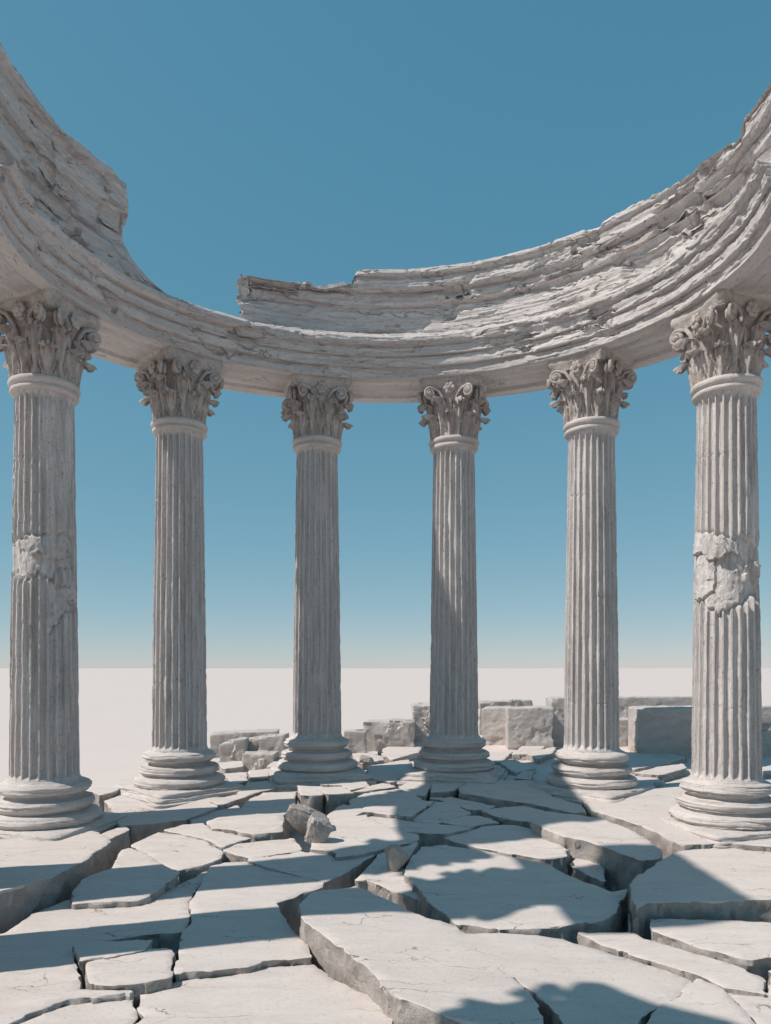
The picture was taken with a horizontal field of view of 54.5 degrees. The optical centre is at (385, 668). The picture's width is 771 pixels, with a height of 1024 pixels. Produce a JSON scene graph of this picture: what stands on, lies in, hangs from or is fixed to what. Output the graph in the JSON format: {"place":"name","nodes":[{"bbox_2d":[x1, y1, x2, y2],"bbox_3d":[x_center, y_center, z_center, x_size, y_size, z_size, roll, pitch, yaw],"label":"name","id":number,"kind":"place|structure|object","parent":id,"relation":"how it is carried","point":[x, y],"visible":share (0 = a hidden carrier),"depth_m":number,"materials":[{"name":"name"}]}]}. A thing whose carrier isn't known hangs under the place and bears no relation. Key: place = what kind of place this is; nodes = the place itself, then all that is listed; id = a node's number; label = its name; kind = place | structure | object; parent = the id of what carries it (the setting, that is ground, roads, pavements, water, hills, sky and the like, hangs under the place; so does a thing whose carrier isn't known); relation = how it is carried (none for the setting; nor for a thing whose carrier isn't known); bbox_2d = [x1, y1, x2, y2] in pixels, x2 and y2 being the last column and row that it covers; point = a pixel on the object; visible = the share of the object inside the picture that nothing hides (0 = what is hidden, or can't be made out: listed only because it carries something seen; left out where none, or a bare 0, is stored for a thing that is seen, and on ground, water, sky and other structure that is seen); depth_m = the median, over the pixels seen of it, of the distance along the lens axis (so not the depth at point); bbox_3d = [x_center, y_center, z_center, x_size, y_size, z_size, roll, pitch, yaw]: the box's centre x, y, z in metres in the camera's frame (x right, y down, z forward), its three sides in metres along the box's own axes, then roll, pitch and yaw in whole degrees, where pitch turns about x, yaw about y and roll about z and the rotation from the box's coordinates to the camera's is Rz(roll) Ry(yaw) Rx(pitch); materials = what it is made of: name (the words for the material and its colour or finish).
{"place":"outdoors","nodes":[
{"label":"outdoors","id":0,"kind":"place"},
{"bbox_2d":[248,733,288,756],"bbox_3d":[-2.455,1.621,15.204,0.964,0.605,0.658,0,0,3],"label":"stone block","id":1,"kind":"object","parent":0,"point":[271,742],"depth_m":14.89,"materials":[{"name":"grey stone"}]},
{"bbox_2d":[0,668,770,932],"bbox_3d":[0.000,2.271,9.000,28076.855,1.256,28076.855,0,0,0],"label":"ground","id":2,"kind":"structure","parent":0,"point":[115,723],"depth_m":54.32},
{"bbox_2d":[0,795,110,933],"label":"paving slab","id":3,"kind":"structure","parent":2,"relation":"on","point":[36,876],"depth_m":8.02,"materials":[{"name":"stone"}]},
{"bbox_2d":[0,288,127,840],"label":"column","id":4,"kind":"structure","parent":3,"relation":"on","point":[46,347],"depth_m":9.75,"materials":[{"name":"stone"}]},
{"bbox_2d":[0,148,770,402],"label":"architrave","id":5,"kind":"object","parent":4,"relation":"on","point":[729,248],"visible":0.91,"depth_m":11.44,"materials":[{"name":"stone"}]},
{"bbox_2d":[0,43,166,293],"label":"cornice","id":6,"kind":"structure","parent":5,"relation":"on","point":[76,188],"depth_m":10.07,"materials":[{"name":"stone"}]},
{"bbox_2d":[234,83,770,333],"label":"cornice","id":7,"kind":"structure","parent":5,"relation":"on","point":[633,242],"depth_m":12.62,"materials":[{"name":"stone"}]},
{"bbox_2d":[20,999,137,1023],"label":"paving slab","id":8,"kind":"structure","parent":2,"relation":"on","point":[117,1012],"depth_m":5.26,"materials":[{"name":"stone"}]},
{"bbox_2d":[0,872,206,1023],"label":"paving slab","id":9,"kind":"structure","parent":2,"relation":"on","point":[40,975],"depth_m":6.56,"materials":[{"name":"stone"}]},
{"bbox_2d":[86,777,133,811],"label":"paving slab","id":10,"kind":"structure","parent":2,"relation":"on","point":[102,793],"depth_m":11.84,"materials":[{"name":"stone"}]},
{"bbox_2d":[72,940,152,988],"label":"paving slab","id":11,"kind":"structure","parent":2,"relation":"on","point":[84,953],"depth_m":6.19,"materials":[{"name":"stone"}]},
{"bbox_2d":[101,825,129,868],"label":"paving slab","id":12,"kind":"structure","parent":2,"relation":"on","point":[118,837],"depth_m":9.63,"materials":[{"name":"stone"}]},
{"bbox_2d":[71,848,178,909],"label":"paving slab","id":13,"kind":"structure","parent":2,"relation":"on","point":[132,878],"depth_m":7.82,"materials":[{"name":"stone"}]},
{"bbox_2d":[85,948,175,1009],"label":"paving slab","id":14,"kind":"structure","parent":2,"relation":"on","point":[148,971],"depth_m":5.77,"materials":[{"name":"stone"}]},
{"bbox_2d":[104,795,218,847],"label":"paving slab","id":15,"kind":"structure","parent":2,"relation":"on","point":[140,821],"depth_m":10.67,"materials":[{"name":"stone"}]},
{"bbox_2d":[173,951,177,982],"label":"paving slab","id":16,"kind":"structure","parent":2,"relation":"on","point":[176,954],"depth_m":6.64,"materials":[{"name":"stone"}]},
{"bbox_2d":[131,832,223,883],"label":"paving slab","id":17,"kind":"structure","parent":2,"relation":"on","point":[187,858],"depth_m":8.96,"materials":[{"name":"stone"}]},
{"bbox_2d":[115,346,246,808],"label":"column","id":18,"kind":"structure","parent":2,"relation":"on","point":[178,388],"depth_m":11.88,"materials":[{"name":"stone"}]},
{"bbox_2d":[163,823,250,850],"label":"paving slab","id":19,"kind":"structure","parent":2,"relation":"on","point":[220,840],"depth_m":9.58,"materials":[{"name":"stone"}]},
{"bbox_2d":[188,805,239,824],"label":"paving slab","id":20,"kind":"structure","parent":2,"relation":"on","point":[212,816],"depth_m":10.76,"materials":[{"name":"stone"}]},
{"bbox_2d":[218,761,243,773],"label":"paving slab","id":21,"kind":"structure","parent":2,"relation":"on","point":[231,767],"depth_m":13.89,"materials":[{"name":"stone"}]},
{"bbox_2d":[219,737,248,761],"bbox_3d":[-3.003,1.655,14.863,0.554,0.567,0.617,0,0,-3],"label":"stone block","id":22,"kind":"object","parent":2,"relation":"on","point":[233,750],"depth_m":14.61,"materials":[{"name":"grey stone"}]},
{"bbox_2d":[208,790,261,809],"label":"paving slab","id":23,"kind":"structure","parent":2,"relation":"on","point":[239,800],"depth_m":11.46,"materials":[{"name":"stone"}]},
{"bbox_2d":[224,772,247,784],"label":"paving slab","id":24,"kind":"structure","parent":2,"relation":"on","point":[240,778],"depth_m":13.18,"materials":[{"name":"stone"}]},
{"bbox_2d":[209,728,278,757],"bbox_3d":[-3.136,1.685,16.808,1.571,0.625,0.861,0,0,-6],"label":"stone block","id":25,"kind":"object","parent":2,"relation":"on","point":[217,739],"depth_m":16.39,"materials":[{"name":"grey stone"}]},
{"bbox_2d":[173,862,324,981],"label":"paving slab","id":26,"kind":"structure","parent":2,"relation":"on","point":[245,917],"depth_m":6.86,"materials":[{"name":"stone"}]},
{"bbox_2d":[206,791,297,842],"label":"paving slab","id":27,"kind":"structure","parent":2,"relation":"on","point":[261,817],"depth_m":10.29,"materials":[{"name":"stone"}]},
{"bbox_2d":[236,781,275,796],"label":"paving slab","id":28,"kind":"structure","parent":2,"relation":"on","point":[257,787],"depth_m":12.23,"materials":[{"name":"stone"}]},
{"bbox_2d":[247,769,269,781],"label":"paving slab","id":29,"kind":"structure","parent":2,"relation":"on","point":[258,775],"depth_m":13.10,"materials":[{"name":"stone"}]},
{"bbox_2d":[242,750,278,769],"bbox_3d":[-2.432,1.786,14.445,0.686,0.356,0.562,0,0,0],"label":"stone block","id":30,"kind":"object","parent":2,"relation":"on","point":[258,760],"depth_m":14.21,"materials":[{"name":"grey stone"}]},
{"bbox_2d":[223,838,302,862],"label":"paving slab","id":31,"kind":"structure","parent":2,"relation":"on","point":[242,852],"depth_m":9.09,"materials":[{"name":"stone"}]},
{"bbox_2d":[136,964,392,1023],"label":"paving slab","id":32,"kind":"structure","parent":2,"relation":"on","point":[306,994],"depth_m":5.46,"materials":[{"name":"stone"}]},
{"bbox_2d":[266,757,283,768],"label":"paving slab","id":33,"kind":"structure","parent":2,"relation":"on","point":[273,763],"depth_m":14.02,"materials":[{"name":"stone"}]},
{"bbox_2d":[297,785,323,813],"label":"paving slab","id":34,"kind":"structure","parent":2,"relation":"on","point":[311,796],"depth_m":11.55,"materials":[{"name":"stone"}]},
{"bbox_2d":[248,851,374,889],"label":"paving slab","id":35,"kind":"structure","parent":2,"relation":"on","point":[330,871],"depth_m":8.51,"materials":[{"name":"stone"}]},
{"bbox_2d":[268,374,377,791],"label":"column","id":36,"kind":"structure","parent":2,"relation":"on","point":[317,752],"depth_m":13.10,"materials":[{"name":"stone"}]},
{"bbox_2d":[319,786,353,814],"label":"paving slab","id":37,"kind":"structure","parent":2,"relation":"on","point":[334,798],"depth_m":11.58,"materials":[{"name":"stone"}]},
{"bbox_2d":[319,780,368,791],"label":"paving slab","id":38,"kind":"structure","parent":2,"relation":"on","point":[353,785],"depth_m":12.43,"materials":[{"name":"stone"}]},
{"bbox_2d":[327,804,362,819],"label":"paving slab","id":39,"kind":"structure","parent":2,"relation":"on","point":[343,810],"depth_m":10.67,"materials":[{"name":"stone"}]},
{"bbox_2d":[344,729,366,757],"bbox_3d":[-0.633,1.573,15.549,0.494,0.601,0.540,0,0,0],"label":"stone block","id":40,"kind":"object","parent":2,"relation":"on","point":[357,739],"depth_m":15.31,"materials":[{"name":"grey stone"}]},
{"bbox_2d":[310,815,419,860],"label":"paving slab","id":41,"kind":"structure","parent":2,"relation":"on","point":[353,837],"depth_m":9.26,"materials":[{"name":"stone"}]},
{"bbox_2d":[285,802,330,835],"bbox_3d":[-1.048,1.981,9.646,0.608,0.368,0.463,26,2,-26],"label":"boulder","id":42,"kind":"object","parent":41,"relation":"on","point":[298,815],"visible":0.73,"depth_m":9.49,"materials":[{"name":"grey stone"}]},
{"bbox_2d":[304,814,332,844],"bbox_3d":[-0.852,2.013,9.190,0.322,0.337,0.242,31,-3,-20],"label":"boulder","id":43,"kind":"object","parent":41,"relation":"on","point":[319,830],"visible":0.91,"depth_m":9.11,"materials":[{"name":"grey stone"}]},
{"bbox_2d":[352,752,384,769],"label":"paving slab","id":44,"kind":"structure","parent":2,"relation":"on","point":[377,759],"depth_m":14.70,"materials":[{"name":"stone"}]},
{"bbox_2d":[359,755,373,765],"bbox_3d":[-0.353,1.775,14.285,0.294,0.199,0.185,12,1,-22],"label":"rock","id":45,"kind":"object","parent":44,"relation":"on","point":[367,760],"visible":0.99,"depth_m":14.24,"materials":[{"name":"grey stone"}]},
{"bbox_2d":[353,783,395,797],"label":"paving slab","id":46,"kind":"structure","parent":2,"relation":"on","point":[376,788],"depth_m":12.13,"materials":[{"name":"stone"}]},
{"bbox_2d":[349,789,421,807],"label":"paving slab","id":47,"kind":"structure","parent":2,"relation":"on","point":[381,798],"depth_m":11.56,"materials":[{"name":"stone"}]},
{"bbox_2d":[355,842,421,915],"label":"paving slab","id":48,"kind":"structure","parent":2,"relation":"on","point":[377,877],"depth_m":7.98,"materials":[{"name":"stone"}]},
{"bbox_2d":[385,844,408,871],"bbox_3d":[0.124,2.126,8.314,0.323,0.323,0.203,19,2,-27],"label":"rock","id":49,"kind":"object","parent":48,"relation":"on","point":[397,857],"visible":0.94,"depth_m":8.23,"materials":[{"name":"grey stone"}]},
{"bbox_2d":[363,718,414,751],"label":"stone block","id":50,"kind":"structure","parent":2,"relation":"on","point":[390,732],"depth_m":16.21,"materials":[{"name":"grey stone"}]},
{"bbox_2d":[367,760,411,786],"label":"paving slab","id":51,"kind":"structure","parent":2,"relation":"on","point":[390,773],"depth_m":13.61,"materials":[{"name":"stone"}]},
{"bbox_2d":[369,816,419,826],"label":"paving slab","id":52,"kind":"structure","parent":2,"relation":"on","point":[391,822],"depth_m":10.22,"materials":[{"name":"stone"}]},
{"bbox_2d":[361,800,433,820],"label":"paving slab","id":53,"kind":"structure","parent":2,"relation":"on","point":[408,811],"depth_m":10.75,"materials":[{"name":"stone"}]},
{"bbox_2d":[378,741,425,762],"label":"paving slab","id":54,"kind":"structure","parent":2,"relation":"on","point":[391,754],"depth_m":15.46,"materials":[{"name":"stone"}]},
{"bbox_2d":[399,783,430,800],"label":"paving slab","id":55,"kind":"structure","parent":2,"relation":"on","point":[422,791],"depth_m":12.22,"materials":[{"name":"stone"}]},
{"bbox_2d":[410,702,429,740],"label":"stone block","id":56,"kind":"structure","parent":2,"relation":"on","point":[421,713],"depth_m":17.03,"materials":[{"name":"grey stone"}]},
{"bbox_2d":[392,823,471,849],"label":"paving slab","id":57,"kind":"structure","parent":2,"relation":"on","point":[430,834],"depth_m":9.63,"materials":[{"name":"stone"}]},
{"bbox_2d":[413,802,470,824],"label":"paving slab","id":58,"kind":"structure","parent":2,"relation":"on","point":[437,812],"depth_m":10.66,"materials":[{"name":"stone"}]},
{"bbox_2d":[430,782,463,797],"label":"paving slab","id":59,"kind":"structure","parent":2,"relation":"on","point":[444,790],"depth_m":12.11,"materials":[{"name":"stone"}]},
{"bbox_2d":[396,374,508,788],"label":"column","id":60,"kind":"structure","parent":2,"relation":"on","point":[454,742],"depth_m":13.10,"materials":[{"name":"stone"}]},
{"bbox_2d":[429,797,494,816],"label":"paving slab","id":61,"kind":"structure","parent":2,"relation":"on","point":[474,808],"depth_m":11.27,"materials":[{"name":"stone"}]},
{"bbox_2d":[442,816,498,829],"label":"paving slab","id":62,"kind":"structure","parent":2,"relation":"on","point":[474,822],"depth_m":10.11,"materials":[{"name":"stone"}]},
{"bbox_2d":[298,886,692,1023],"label":"paving slab","id":63,"kind":"structure","parent":2,"relation":"on","point":[397,964],"depth_m":5.68,"materials":[{"name":"stone"}]},
{"bbox_2d":[481,705,511,744],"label":"stone block","id":64,"kind":"structure","parent":2,"relation":"on","point":[494,721],"depth_m":17.13,"materials":[{"name":"grey stone"}]},
{"bbox_2d":[487,751,512,765],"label":"paving slab","id":65,"kind":"structure","parent":2,"relation":"on","point":[497,758],"depth_m":15.24,"materials":[{"name":"stone"}]},
{"bbox_2d":[478,699,532,734],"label":"stone block","id":66,"kind":"structure","parent":2,"relation":"on","point":[482,704],"depth_m":19.41,"materials":[{"name":"grey stone"}]},
{"bbox_2d":[444,825,569,874],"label":"paving slab","id":67,"kind":"structure","parent":2,"relation":"on","point":[520,842],"depth_m":9.21,"materials":[{"name":"stone"}]},
{"bbox_2d":[481,806,544,828],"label":"paving slab","id":68,"kind":"structure","parent":2,"relation":"on","point":[523,816],"depth_m":10.56,"materials":[{"name":"stone"}]},
{"bbox_2d":[404,845,627,943],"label":"paving slab","id":69,"kind":"structure","parent":2,"relation":"on","point":[468,891],"depth_m":7.39,"materials":[{"name":"stone"}]},
{"bbox_2d":[500,759,535,775],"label":"paving slab","id":70,"kind":"structure","parent":2,"relation":"on","point":[513,767],"depth_m":14.15,"materials":[{"name":"stone"}]},
{"bbox_2d":[458,780,586,815],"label":"paving slab","id":71,"kind":"structure","parent":2,"relation":"on","point":[505,793],"depth_m":11.60,"materials":[{"name":"stone"}]},
{"bbox_2d":[514,771,532,780],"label":"paving slab","id":72,"kind":"structure","parent":2,"relation":"on","point":[525,775],"depth_m":13.02,"materials":[{"name":"stone"}]},
{"bbox_2d":[512,746,544,760],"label":"paving slab","id":73,"kind":"structure","parent":2,"relation":"on","point":[520,753],"depth_m":15.70,"materials":[{"name":"stone"}]},
{"bbox_2d":[504,706,553,748],"bbox_3d":[3.219,1.329,16.850,1.036,0.952,0.929,0,0,5],"label":"stone block","id":74,"kind":"object","parent":2,"relation":"on","point":[528,725],"depth_m":16.41,"materials":[{"name":"grey stone"}]},
{"bbox_2d":[526,747,556,763],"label":"paving slab","id":75,"kind":"structure","parent":2,"relation":"on","point":[540,756],"depth_m":15.24,"materials":[{"name":"stone"}]},
{"bbox_2d":[545,697,564,745],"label":"stone block","id":76,"kind":"structure","parent":2,"relation":"on","point":[556,704],"depth_m":17.00,"materials":[{"name":"grey stone"}]},
{"bbox_2d":[570,859,605,888],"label":"paving slab","id":77,"kind":"structure","parent":2,"relation":"on","point":[587,871],"depth_m":8.65,"materials":[{"name":"stone"}]},
{"bbox_2d":[528,347,656,806],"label":"column","id":78,"kind":"structure","parent":2,"relation":"on","point":[589,387],"depth_m":11.88,"materials":[{"name":"stone"}]},
{"bbox_2d":[530,811,662,911],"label":"paving slab","id":79,"kind":"structure","parent":2,"relation":"on","point":[624,857],"depth_m":8.99,"materials":[{"name":"stone"}]},
{"bbox_2d":[619,717,627,746],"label":"stone block","id":80,"kind":"structure","parent":2,"relation":"on","point":[623,731],"depth_m":16.89,"materials":[{"name":"grey stone"}]},
{"bbox_2d":[618,696,691,717],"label":"stone block","id":81,"kind":"structure","parent":80,"relation":"on","point":[625,702],"depth_m":17.60,"materials":[{"name":"grey stone"}]},
{"bbox_2d":[630,774,667,785],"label":"paving slab","id":82,"kind":"structure","parent":2,"relation":"on","point":[649,780],"depth_m":12.94,"materials":[{"name":"stone"}]},
{"bbox_2d":[624,752,686,773],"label":"paving slab","id":83,"kind":"structure","parent":2,"relation":"on","point":[637,762],"depth_m":14.82,"materials":[{"name":"stone"}]},
{"bbox_2d":[653,782,665,787],"bbox_3d":[4.522,1.940,12.323,0.260,0.102,0.182,6,-2,-23],"label":"rock","id":84,"kind":"object","parent":2,"relation":"on","point":[658,784],"visible":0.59,"depth_m":12.29,"materials":[{"name":"grey stone"}]},
{"bbox_2d":[628,705,691,757],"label":"stone block","id":85,"kind":"structure","parent":2,"relation":"on","point":[660,729],"depth_m":15.53,"materials":[{"name":"grey stone"}]},
{"bbox_2d":[634,764,686,781],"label":"paving slab","id":86,"kind":"structure","parent":2,"relation":"on","point":[667,773],"depth_m":13.46,"materials":[{"name":"stone"}]},
{"bbox_2d":[577,932,765,996],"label":"paving slab","id":87,"kind":"structure","parent":2,"relation":"on","point":[728,978],"depth_m":5.93,"materials":[{"name":"stone"}]},
{"bbox_2d":[582,778,770,858],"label":"paving slab","id":88,"kind":"structure","parent":2,"relation":"on","point":[641,813],"depth_m":10.25,"materials":[{"name":"stone"}]},
{"bbox_2d":[661,288,770,849],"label":"column","id":89,"kind":"structure","parent":88,"relation":"on","point":[723,799],"depth_m":9.76,"materials":[{"name":"stone"}]},
{"bbox_2d":[629,848,770,939],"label":"paving slab","id":90,"kind":"structure","parent":2,"relation":"on","point":[716,884],"depth_m":7.23,"materials":[{"name":"stone"}]},
{"bbox_2d":[647,978,754,1023],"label":"paving slab","id":91,"kind":"structure","parent":2,"relation":"on","point":[699,1001],"depth_m":5.14,"materials":[{"name":"stone"}]},
{"bbox_2d":[649,919,770,990],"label":"paving slab","id":92,"kind":"structure","parent":2,"relation":"on","point":[746,945],"depth_m":6.26,"materials":[{"name":"stone"}]},
{"bbox_2d":[728,993,770,1023],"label":"paving slab","id":93,"kind":"structure","parent":2,"relation":"on","point":[757,1009],"depth_m":5.21,"materials":[{"name":"stone"}]},
{"bbox_2d":[762,730,770,756],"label":"stone block","id":94,"kind":"structure","parent":2,"relation":"on","point":[766,743],"depth_m":15.59,"materials":[{"name":"grey stone"}]},
{"bbox_2d":[761,705,770,730],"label":"stone block","id":95,"kind":"structure","parent":94,"relation":"on","point":[766,716],"depth_m":15.80,"materials":[{"name":"grey stone"}]},
{"bbox_2d":[762,765,770,778],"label":"paving slab","id":96,"kind":"structure","parent":2,"relation":"on","point":[766,772],"depth_m":13.56,"materials":[{"name":"stone"}]},
{"bbox_2d":[766,970,770,994],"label":"paving slab","id":97,"kind":"structure","parent":2,"relation":"on","point":[768,991],"depth_m":5.59,"materials":[{"name":"stone"}]},
{"bbox_2d":[0,0,770,667],"label":"sky","id":98,"kind":"structure","parent":0,"point":[317,142],"materials":[{"name":"blue"}]}
]}

